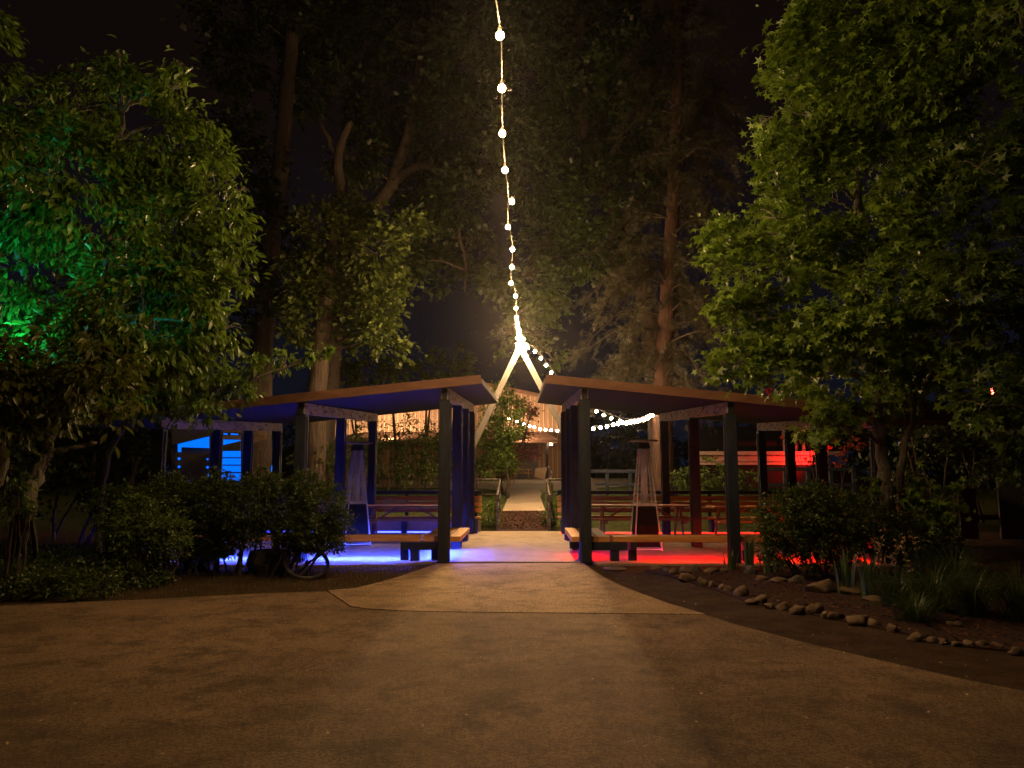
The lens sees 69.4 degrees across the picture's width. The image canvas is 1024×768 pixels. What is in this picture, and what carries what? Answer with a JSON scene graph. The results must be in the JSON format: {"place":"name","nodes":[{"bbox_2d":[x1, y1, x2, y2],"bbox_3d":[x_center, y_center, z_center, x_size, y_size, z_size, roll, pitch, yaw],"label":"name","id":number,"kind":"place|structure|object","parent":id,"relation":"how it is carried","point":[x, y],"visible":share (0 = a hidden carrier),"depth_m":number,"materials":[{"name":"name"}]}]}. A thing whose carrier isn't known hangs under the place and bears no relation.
{"place":"outdoors","nodes":[
{"label":"outdoors","id":0,"kind":"place"},
{"bbox_2d":[149,478,627,510],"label":"path","id":1,"kind":"structure","parent":0,"point":[525,494],"depth_m":40.75,"materials":[{"name":"concrete"}]},
{"bbox_2d":[340,331,481,483],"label":"background tree","id":2,"kind":"object","parent":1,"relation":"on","point":[357,371],"visible":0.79,"depth_m":45.33,"materials":[{"name":"plant"}]},
{"bbox_2d":[0,591,1023,767],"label":"driveway","id":3,"kind":"structure","parent":0,"point":[402,677],"depth_m":5.00,"materials":[{"name":"concrete"}]},
{"bbox_2d":[0,474,1023,690],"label":"ground","id":4,"kind":"structure","parent":0,"point":[987,666],"depth_m":10.11,"materials":[{"name":"soil"}]},
{"bbox_2d":[0,463,47,598],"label":"sapling","id":5,"kind":"object","parent":4,"relation":"on","point":[20,507],"visible":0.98,"depth_m":9.16,"materials":[{"name":"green plant"}]},
{"bbox_2d":[0,5,49,177],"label":"tree","id":6,"kind":"object","parent":4,"relation":"on","point":[12,81],"visible":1,"depth_m":9.29,"materials":[{"name":"green plant"}]},
{"bbox_2d":[0,455,141,542],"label":"background hedge","id":7,"kind":"object","parent":4,"relation":"on","point":[88,496],"visible":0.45,"depth_m":17.23,"materials":[{"name":"green plant"}]},
{"bbox_2d":[0,313,157,485],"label":"tree","id":8,"kind":"object","parent":4,"relation":"on","point":[16,393],"visible":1,"depth_m":8.31,"materials":[{"name":"green plant"}]},
{"bbox_2d":[0,532,184,601],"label":"shrub","id":9,"kind":"object","parent":4,"relation":"on","point":[68,574],"visible":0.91,"depth_m":9.56,"materials":[{"name":"green plant"}]},
{"bbox_2d":[91,488,169,584],"bbox_3d":[-5.334,2.110,10.279,1.024,1.331,0.962,0,-7,1],"label":"light shrub","id":10,"kind":"object","parent":4,"relation":"on","point":[138,522],"visible":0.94,"depth_m":10.25,"materials":[{"name":"green plant"}]},
{"bbox_2d":[0,34,282,561],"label":"maple tree","id":11,"kind":"object","parent":4,"relation":"on","point":[191,291],"visible":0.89,"depth_m":10.36,"materials":[{"name":"green plant"}]},
{"bbox_2d":[139,501,202,584],"bbox_3d":[-4.728,2.210,10.290,0.826,1.145,0.782,4,-8,-31],"label":"light shrub","id":12,"kind":"object","parent":4,"relation":"on","point":[169,522],"visible":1,"depth_m":10.27,"materials":[{"name":"green plant"}]},
{"bbox_2d":[182,538,213,571],"bbox_3d":[-4.965,2.713,11.744,0.460,0.480,0.460,0,-7,1],"label":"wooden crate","id":13,"kind":"object","parent":4,"relation":"on","point":[200,567],"visible":0.09,"depth_m":11.52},
{"bbox_2d":[94,341,336,552],"bbox_3d":[-4.765,1.144,11.681,4.039,3.600,1.646,0,-7,1],"label":"tree","id":14,"kind":"object","parent":4,"relation":"on","point":[224,386],"visible":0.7,"depth_m":11.71,"materials":[{"name":"green plant"}]},
{"bbox_2d":[83,462,359,578],"bbox_3d":[-4.382,2.021,11.131,4.259,1.733,1.512,0,-7,1],"label":"boxwood hedge","id":15,"kind":"object","parent":4,"relation":"on","point":[223,498],"visible":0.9,"depth_m":11.03,"materials":[{"name":"green plant"}]},
{"bbox_2d":[172,429,271,507],"bbox_3d":[-9.036,2.543,22.824,3.384,2.559,0.650,0,-7,1],"label":"kiosk","id":16,"kind":"object","parent":4,"relation":"on","point":[191,450],"visible":0.56,"depth_m":22.80,"materials":[{"name":"blue"}]},
{"bbox_2d":[16,562,448,600],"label":"dry grass","id":17,"kind":"structure","parent":4,"relation":"on","point":[285,578],"depth_m":10.29,"materials":[{"name":"plant"}]},
{"bbox_2d":[160,0,370,495],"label":"oak tree","id":18,"kind":"object","parent":4,"relation":"on","point":[292,50],"visible":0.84,"depth_m":32.50,"materials":[{"name":"green plant"}]},
{"bbox_2d":[246,549,292,574],"bbox_3d":[-3.743,2.744,11.422,0.704,0.340,0.699,0,-7,1],"label":"old tub","id":19,"kind":"object","parent":4,"relation":"on","point":[257,561],"visible":0.59,"depth_m":11.14,"materials":[{"name":"wood"}]},
{"bbox_2d":[283,549,329,579],"bbox_3d":[-3.020,2.636,10.880,0.643,0.424,0.554,0,-7,1],"label":"spoked wheel","id":20,"kind":"object","parent":4,"relation":"on","point":[296,576],"visible":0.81,"depth_m":10.80,"materials":[{"name":"rubber"}]},
{"bbox_2d":[264,111,437,500],"bbox_3d":[-5.974,-3.286,27.610,6.566,15.238,5.647,0,-7,1],"label":"oak tree","id":21,"kind":"object","parent":4,"relation":"on","point":[318,278],"visible":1,"depth_m":27.24,"materials":[{"name":"green plant"}]},
{"bbox_2d":[285,426,451,490],"bbox_3d":[-6.116,3.381,33.769,8.640,3.150,3.534,0,-7,1],"label":"garden bush","id":22,"kind":"object","parent":4,"relation":"on","point":[331,447],"visible":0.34,"depth_m":33.91,"materials":[{"name":"green plant"}]},
{"bbox_2d":[311,443,437,501],"bbox_3d":[-5.028,3.147,26.895,5.456,2.245,1.460,0,-7,1],"label":"garden bush","id":23,"kind":"object","parent":4,"relation":"on","point":[329,466],"visible":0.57,"depth_m":26.81,"materials":[{"name":"green plant"}]},
{"bbox_2d":[345,412,451,494],"bbox_3d":[-5.000,2.797,31.953,5.609,3.958,3.302,0,-7,1],"label":"tree","id":24,"kind":"object","parent":4,"relation":"on","point":[386,442],"visible":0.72,"depth_m":31.92,"materials":[{"name":"green plant"}]},
{"bbox_2d":[302,0,532,490],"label":"oak tree","id":25,"kind":"object","parent":4,"relation":"on","point":[448,34],"visible":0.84,"depth_m":34.10,"materials":[{"name":"green plant"}]},
{"bbox_2d":[331,382,561,478],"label":"barn","id":26,"kind":"structure","parent":4,"relation":"on","point":[549,443],"depth_m":59.89,"materials":[{"name":"beige"}]},
{"bbox_2d":[517,445,537,477],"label":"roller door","id":27,"kind":"structure","parent":26,"relation":"in","point":[532,465],"depth_m":59.50,"materials":[{"name":"wood"}]},
{"bbox_2d":[476,479,500,530],"bbox_3d":[-0.724,3.377,20.912,0.755,1.379,2.454,0,-7,1],"label":"handrail","id":28,"kind":"object","parent":4,"relation":"on","point":[498,496],"visible":0.81,"depth_m":20.96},
{"bbox_2d":[478,500,505,526],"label":"ramp shrub","id":29,"kind":"object","parent":4,"relation":"on","point":[489,521],"visible":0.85,"depth_m":20.06,"materials":[{"name":"green plant"}]},
{"bbox_2d":[475,369,534,498],"bbox_3d":[-0.507,1.882,28.927,2.850,5.169,2.929,-2,-7,15],"label":"tree","id":30,"kind":"object","parent":4,"relation":"on","point":[502,439],"visible":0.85,"depth_m":28.70,"materials":[{"name":"green plant"}]},
{"bbox_2d":[0,328,1023,492],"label":"distant trees","id":31,"kind":"object","parent":4,"relation":"on","point":[23,459],"visible":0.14,"depth_m":62.30,"materials":[{"name":"plant"}]},
{"bbox_2d":[328,563,704,614],"bbox_3d":[-0.127,2.758,10.181,4.450,0.050,4.581,0,-7,1],"label":"path apron","id":32,"kind":"object","parent":4,"relation":"on","point":[523,587],"visible":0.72,"depth_m":9.32,"materials":[{"name":"concrete"}]},
{"bbox_2d":[493,395,546,493],"bbox_3d":[0.293,2.609,32.816,2.598,4.510,2.650,-5,-9,35],"label":"tree","id":33,"kind":"object","parent":4,"relation":"on","point":[532,413],"visible":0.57,"depth_m":32.80,"materials":[{"name":"green plant"}]},
{"bbox_2d":[498,511,547,530],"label":"ramp","id":34,"kind":"structure","parent":4,"relation":"on","point":[507,528],"depth_m":20.37,"materials":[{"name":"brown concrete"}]},
{"bbox_2d":[451,342,603,501],"bbox_3d":[0.372,1.276,24.051,5.280,5.451,0.110,0,-7,1],"label":"frame","id":35,"kind":"object","parent":4,"relation":"on","point":[502,383],"visible":0.36,"depth_m":24.15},
{"bbox_2d":[495,0,527,352],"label":"string light","id":36,"kind":"object","parent":35,"relation":"hanging from","point":[500,36],"visible":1,"depth_m":10.53,"materials":[{"name":"white"}]},
{"bbox_2d":[526,344,653,422],"bbox_3d":[2.779,0.087,25.867,5.866,2.473,0.568,4,-8,-29],"label":"string light","id":37,"kind":"object","parent":35,"relation":"hanging from","point":[551,372],"visible":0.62,"depth_m":26.25,"materials":[{"name":"white"}]},
{"bbox_2d":[534,498,560,526],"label":"ramp shrub","id":38,"kind":"object","parent":4,"relation":"on","point":[553,520],"visible":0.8,"depth_m":20.07,"materials":[{"name":"green plant"}]},
{"bbox_2d":[546,479,560,530],"bbox_3d":[1.371,3.373,20.876,0.755,1.379,2.454,0,-7,1],"label":"handrail","id":39,"kind":"object","parent":4,"relation":"on","point":[548,497],"visible":0.72,"depth_m":20.89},
{"bbox_2d":[461,0,697,473],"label":"oak tree","id":40,"kind":"object","parent":4,"relation":"on","point":[548,36],"visible":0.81,"depth_m":30.87,"materials":[{"name":"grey plant"}]},
{"bbox_2d":[603,566,625,570],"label":"stepping stone","id":41,"kind":"object","parent":4,"relation":"on","point":[613,568],"visible":1,"depth_m":11.66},
{"bbox_2d":[591,469,677,495],"bbox_3d":[4.576,3.865,28.646,3.663,1.135,0.165,0,-7,1],"label":"rail fence","id":42,"kind":"object","parent":4,"relation":"on","point":[607,484],"visible":0.37,"depth_m":28.62,"materials":[{"name":"blue paint"}]},
{"bbox_2d":[558,0,780,495],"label":"pine tree","id":43,"kind":"object","parent":4,"relation":"on","point":[661,365],"visible":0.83,"depth_m":27.72,"materials":[{"name":"green plant"}]},
{"bbox_2d":[517,414,652,431],"bbox_3d":[3.594,1.687,40.373,2.341,2.211,26.671,2,-7,-12],"label":"string light","id":44,"kind":"object","parent":43,"relation":"hanging from","point":[613,424],"visible":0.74,"depth_m":35.42,"materials":[{"name":"white"}]},
{"bbox_2d":[678,573,695,582],"bbox_3d":[2.470,2.747,10.437,0.258,0.165,0.162,3,-9,8],"label":"edging stone","id":45,"kind":"object","parent":4,"relation":"on","point":[685,577],"visible":0.77,"depth_m":10.38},
{"bbox_2d":[659,450,758,501],"bbox_3d":[6.587,3.058,24.181,3.560,1.860,1.346,0,-7,1],"label":"garden bush","id":46,"kind":"object","parent":4,"relation":"on","point":[703,481],"visible":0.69,"depth_m":24.16,"materials":[{"name":"green plant"}]},
{"bbox_2d":[744,565,756,574],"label":"edging stone","id":47,"kind":"object","parent":4,"relation":"on","point":[750,569],"visible":0.61,"depth_m":11.07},
{"bbox_2d":[744,599,758,604],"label":"edging stone","id":48,"kind":"object","parent":4,"relation":"on","point":[750,601],"visible":0.98,"depth_m":8.59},
{"bbox_2d":[754,594,767,602],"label":"edging stone","id":49,"kind":"object","parent":4,"relation":"on","point":[761,598],"visible":0.59,"depth_m":8.59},
{"bbox_2d":[499,510,1023,653],"bbox_3d":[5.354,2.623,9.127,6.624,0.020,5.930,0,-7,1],"label":"mulch bed","id":50,"kind":"object","parent":4,"relation":"on","point":[942,618],"visible":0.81,"depth_m":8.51,"materials":[{"name":"wood"}]},
{"bbox_2d":[697,577,707,586],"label":"edging stone","id":51,"kind":"object","parent":50,"relation":"on","point":[701,582],"visible":0.73,"depth_m":9.97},
{"bbox_2d":[721,550,739,570],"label":"iris clump","id":52,"kind":"object","parent":50,"relation":"on","point":[731,562],"visible":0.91,"depth_m":11.60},
{"bbox_2d":[733,585,748,595],"bbox_3d":[2.842,2.595,9.171,0.181,0.201,0.157,4,-8,-27],"label":"edging stone","id":53,"kind":"object","parent":50,"relation":"on","point":[742,590],"visible":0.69,"depth_m":9.12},
{"bbox_2d":[741,534,754,567],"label":"iris clump","id":54,"kind":"object","parent":50,"relation":"on","point":[748,557],"visible":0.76,"depth_m":11.41,"materials":[{"name":"plant"}]},
{"bbox_2d":[757,546,773,572],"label":"iris clump","id":55,"kind":"object","parent":50,"relation":"on","point":[767,569],"visible":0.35,"depth_m":11.26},
{"bbox_2d":[787,575,807,583],"bbox_3d":[3.977,2.720,10.242,0.284,0.154,0.198,2,-7,-13],"label":"edging stone","id":56,"kind":"object","parent":50,"relation":"on","point":[797,579],"visible":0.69,"depth_m":10.17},
{"bbox_2d":[806,603,823,613],"bbox_3d":[3.288,2.462,8.015,0.182,0.187,0.127,5,4,12],"label":"edging stone","id":57,"kind":"object","parent":50,"relation":"on","point":[816,608],"visible":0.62,"depth_m":7.98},
{"bbox_2d":[804,579,836,592],"bbox_3d":[3.934,2.614,9.449,0.331,0.235,0.324,7,-10,-45],"label":"edging stone","id":58,"kind":"object","parent":50,"relation":"on","point":[825,586],"visible":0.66,"depth_m":9.38,"materials":[{"name":"stone"}]},
{"bbox_2d":[826,548,859,593],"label":"iris clump","id":59,"kind":"object","parent":50,"relation":"on","point":[847,581],"visible":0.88,"depth_m":9.34,"materials":[{"name":"plant"}]},
{"bbox_2d":[744,477,977,580],"bbox_3d":[5.091,2.091,10.729,3.374,1.492,1.371,0,-7,-2],"label":"dark bush","id":60,"kind":"object","parent":50,"relation":"on","point":[814,525],"visible":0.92,"depth_m":10.58,"materials":[{"name":"green plant"}]},
{"bbox_2d":[850,550,880,596],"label":"iris clump","id":61,"kind":"object","parent":50,"relation":"on","point":[866,571],"visible":0.72,"depth_m":8.96,"materials":[{"name":"plant"}]},
{"bbox_2d":[868,618,881,625],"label":"edging stone","id":62,"kind":"object","parent":50,"relation":"on","point":[872,622],"visible":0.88,"depth_m":7.32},
{"bbox_2d":[838,564,953,606],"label":"ornamental grass","id":63,"kind":"object","parent":50,"relation":"on","point":[892,587],"depth_m":8.44,"materials":[{"name":"plant"}]},
{"bbox_2d":[871,526,920,591],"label":"spent flowers","id":64,"kind":"object","parent":50,"relation":"on","point":[896,549],"visible":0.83,"depth_m":9.43,"materials":[{"name":"plant"}]},
{"bbox_2d":[849,583,980,623],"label":"ornamental grass","id":65,"kind":"object","parent":50,"relation":"on","point":[914,611],"depth_m":7.56,"materials":[{"name":"plant"}]},
{"bbox_2d":[847,556,1016,613],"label":"ornamental grass","id":66,"kind":"object","parent":50,"relation":"on","point":[930,587],"depth_m":8.11,"materials":[{"name":"plant"}]},
{"bbox_2d":[872,556,1022,617],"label":"ornamental grass","id":67,"kind":"object","parent":50,"relation":"on","point":[974,606],"depth_m":7.80,"materials":[{"name":"plant"}]},
{"bbox_2d":[880,538,1023,592],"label":"ornamental grass","id":68,"kind":"object","parent":50,"relation":"on","point":[952,564],"depth_m":9.52,"materials":[{"name":"plant"}]},
{"bbox_2d":[891,550,1023,622],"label":"ornamental grass","id":69,"kind":"object","parent":50,"relation":"on","point":[1017,614],"depth_m":7.55,"materials":[{"name":"plant"}]},
{"bbox_2d":[905,0,1023,507],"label":"sweetgum tree","id":70,"kind":"object","parent":50,"relation":"on","point":[1001,180],"visible":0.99,"depth_m":9.15,"materials":[{"name":"green plant"}]},
{"bbox_2d":[768,577,786,582],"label":"edging stone","id":71,"kind":"object","parent":4,"relation":"on","point":[778,579],"visible":0.64,"depth_m":10.25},
{"bbox_2d":[699,427,862,487],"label":"shed","id":72,"kind":"structure","parent":4,"relation":"on","point":[712,443],"depth_m":32.82,"materials":[{"name":"paint"}]},
{"bbox_2d":[775,601,790,610],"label":"edging stone","id":73,"kind":"object","parent":4,"relation":"on","point":[784,606],"visible":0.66,"depth_m":8.24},
{"bbox_2d":[789,605,805,614],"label":"edging stone","id":74,"kind":"object","parent":4,"relation":"on","point":[796,610],"visible":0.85,"depth_m":7.97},
{"bbox_2d":[591,564,1023,683],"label":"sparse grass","id":75,"kind":"structure","parent":4,"relation":"on","point":[805,623],"depth_m":7.39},
{"bbox_2d":[767,467,856,499],"bbox_3d":[10.650,3.600,26.558,3.393,1.238,0.165,0,-7,1],"label":"rail fence","id":76,"kind":"object","parent":4,"relation":"on","point":[807,470],"visible":0.48,"depth_m":26.53,"materials":[{"name":"blue paint"}]},
{"bbox_2d":[803,445,848,495],"bbox_3d":[12.630,3.487,29.687,1.985,2.106,1.086,-1,-7,10],"label":"red lit shrub","id":77,"kind":"object","parent":4,"relation":"on","point":[835,463],"visible":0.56,"depth_m":29.59,"materials":[{"name":"green plant"}]},
{"bbox_2d":[827,612,843,619],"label":"edging stone","id":78,"kind":"object","parent":4,"relation":"on","point":[833,615],"visible":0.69,"depth_m":7.69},
{"bbox_2d":[765,369,922,495],"bbox_3d":[14.201,1.685,30.740,7.375,5.898,1.780,0,-7,1],"label":"red lit tree","id":79,"kind":"object","parent":4,"relation":"on","point":[768,393],"visible":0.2,"depth_m":30.60,"materials":[{"name":"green plant"}]},
{"bbox_2d":[839,585,861,594],"bbox_3d":[4.271,2.608,9.284,0.309,0.150,0.218,1,-7,-10],"label":"edging stone","id":80,"kind":"object","parent":4,"relation":"on","point":[853,590],"visible":0.48,"depth_m":9.23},
{"bbox_2d":[685,0,1020,556],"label":"sweetgum tree","id":81,"kind":"object","parent":4,"relation":"on","point":[835,146],"visible":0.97,"depth_m":10.70,"materials":[{"name":"green plant"}]},
{"bbox_2d":[846,615,868,625],"bbox_3d":[3.488,2.399,7.465,0.186,0.131,0.223,-6,-9,38],"label":"edging stone","id":82,"kind":"object","parent":4,"relation":"on","point":[857,620],"visible":0.81,"depth_m":7.41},
{"bbox_2d":[861,595,882,601],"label":"edging stone","id":83,"kind":"object","parent":4,"relation":"on","point":[871,599],"visible":0.5,"depth_m":8.76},
{"bbox_2d":[887,623,897,632],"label":"edging stone","id":84,"kind":"object","parent":4,"relation":"on","point":[891,628],"visible":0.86,"depth_m":7.10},
{"bbox_2d":[906,632,924,641],"bbox_3d":[3.668,2.314,6.727,0.159,0.103,0.088,-7,2,4],"label":"edging stone","id":85,"kind":"object","parent":4,"relation":"on","point":[916,637],"visible":0.84,"depth_m":6.71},
{"bbox_2d":[842,410,1023,522],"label":"background hedge","id":86,"kind":"object","parent":4,"relation":"on","point":[982,478],"visible":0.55,"depth_m":20.41,"materials":[{"name":"green plant"}]},
{"bbox_2d":[946,621,964,626],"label":"edging stone","id":87,"kind":"object","parent":4,"relation":"on","point":[955,623],"visible":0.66,"depth_m":7.29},
{"bbox_2d":[954,478,1023,538],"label":"board fence","id":88,"kind":"object","parent":4,"relation":"on","point":[1010,516],"visible":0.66,"depth_m":17.54,"materials":[{"name":"wood"}]},
{"bbox_2d":[1008,647,1023,655],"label":"edging stone","id":89,"kind":"object","parent":4,"relation":"on","point":[1016,651],"visible":0.95,"depth_m":6.17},
{"bbox_2d":[0,0,1023,473],"label":"sky","id":90,"kind":"structure","parent":0,"point":[56,31],"materials":[{"name":"black"}]},
{"bbox_2d":[63,531,985,566],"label":"patio","id":91,"kind":"structure","parent":0,"point":[517,547],"depth_m":13.90,"materials":[{"name":"concrete"}]},
{"bbox_2d":[66,375,497,562],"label":"pavilion","id":92,"kind":"structure","parent":91,"relation":"on","point":[463,396],"depth_m":14.80,"materials":[{"name":"blue paint"}]},
{"bbox_2d":[187,534,423,559],"bbox_3d":[-3.719,2.859,12.946,4.310,0.416,0.464,0,-7,1],"label":"backless bench","id":93,"kind":"object","parent":91,"relation":"on","point":[402,539],"visible":0.32,"depth_m":12.74,"materials":[{"name":"brown wood"}]},
{"bbox_2d":[283,531,430,532],"bbox_3d":[-3.571,3.762,18.846,5.400,0.041,0.050,0,-7,1],"label":"light strip","id":94,"kind":"object","parent":91,"relation":"on","point":[400,531],"visible":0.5,"depth_m":18.82,"materials":[{"name":"blue"}]},
{"bbox_2d":[344,442,371,544],"bbox_3d":[-3.323,2.329,15.793,0.562,2.167,0.562,3,-8,-23],"label":"patio heater","id":95,"kind":"object","parent":91,"relation":"on","point":[358,508],"visible":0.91,"depth_m":15.71,"materials":[{"name":"metal"}]},
{"bbox_2d":[259,491,481,532],"bbox_3d":[-3.630,3.280,18.999,5.680,1.065,0.525,0,-7,1],"label":"slat back bench","id":96,"kind":"object","parent":91,"relation":"on","point":[405,524],"visible":0.41,"depth_m":19.16,"materials":[{"name":"brown wood"}]},
{"bbox_2d":[286,521,480,531],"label":"wall","id":97,"kind":"structure","parent":91,"relation":"on","point":[413,525],"depth_m":19.33,"materials":[{"name":"concrete"}]},
{"bbox_2d":[367,504,451,533],"bbox_3d":[-2.447,3.236,17.380,2.200,0.770,1.580,0,-7,-3],"label":"picnic table","id":98,"kind":"object","parent":91,"relation":"on","point":[376,519],"visible":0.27,"depth_m":17.20,"materials":[{"name":"brown wood"}]},
{"bbox_2d":[406,542,437,560],"bbox_3d":[-1.556,2.889,12.784,0.680,0.316,0.165,0,-7,1],"label":"corner bolster","id":99,"kind":"object","parent":91,"relation":"on","point":[414,548],"visible":0.67,"depth_m":12.71,"materials":[{"name":"blue paint"}]},
{"bbox_2d":[422,528,469,559],"bbox_3d":[-1.203,2.958,13.749,0.672,0.416,2.130,0,-7,1],"label":"backless bench","id":100,"kind":"object","parent":91,"relation":"on","point":[458,535],"visible":0.54,"depth_m":12.91,"materials":[{"name":"brown wood"}]},
{"bbox_2d":[564,528,609,559],"bbox_3d":[1.356,2.953,13.706,0.672,0.416,2.130,0,-7,1],"label":"backless bench","id":101,"kind":"object","parent":91,"relation":"on","point":[572,535],"visible":0.61,"depth_m":12.91,"materials":[{"name":"brown wood"}]},
{"bbox_2d":[592,542,627,560],"bbox_3d":[1.643,2.883,12.730,0.680,0.316,0.165,0,-7,1],"label":"corner bolster","id":102,"kind":"object","parent":91,"relation":"on","point":[614,548],"visible":0.78,"depth_m":12.66,"materials":[{"name":"black paint"}]},
{"bbox_2d":[591,504,690,534],"bbox_3d":[3.057,3.261,17.584,2.400,0.770,1.580,0,-7,3],"label":"picnic table","id":103,"kind":"object","parent":91,"relation":"on","point":[676,517],"visible":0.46,"depth_m":17.31,"materials":[{"name":"brown wood"}]},
{"bbox_2d":[628,439,662,550],"bbox_3d":[2.641,2.201,14.749,0.562,2.167,0.562,0,-7,-2],"label":"patio heater","id":104,"kind":"object","parent":91,"relation":"on","point":[644,517],"visible":0.94,"depth_m":14.61,"materials":[{"name":"metal"}]},
{"bbox_2d":[557,491,787,533],"bbox_3d":[4.149,3.264,18.867,5.960,1.065,0.525,0,-7,1],"label":"slat back bench","id":105,"kind":"object","parent":91,"relation":"on","point":[708,498],"visible":0.36,"depth_m":19.05,"materials":[{"name":"brown wood"}]},
{"bbox_2d":[610,535,873,560],"bbox_3d":[4.130,2.843,12.812,4.790,0.416,0.464,0,-7,1],"label":"backless bench","id":106,"kind":"object","parent":91,"relation":"on","point":[631,540],"visible":0.46,"depth_m":12.66,"materials":[{"name":"brown wood"}]},
{"bbox_2d":[701,505,799,534],"bbox_3d":[5.595,3.170,16.846,2.200,0.770,1.580,0,-7,-2],"label":"picnic table","id":107,"kind":"object","parent":91,"relation":"on","point":[718,518],"visible":0.29,"depth_m":16.91,"materials":[{"name":"brown wood"}]},
{"bbox_2d":[537,375,965,563],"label":"pavilion","id":108,"kind":"structure","parent":91,"relation":"on","point":[576,398],"depth_m":14.37,"materials":[{"name":"blue paint"}]},
{"bbox_2d":[224,488,842,525],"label":"lawn grass","id":109,"kind":"structure","parent":0,"point":[493,498],"depth_m":29.10,"materials":[{"name":"plant"}]},
{"bbox_2d":[534,467,546,478],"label":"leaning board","id":110,"kind":"object","parent":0,"point":[540,473],"visible":0.93,"depth_m":55.59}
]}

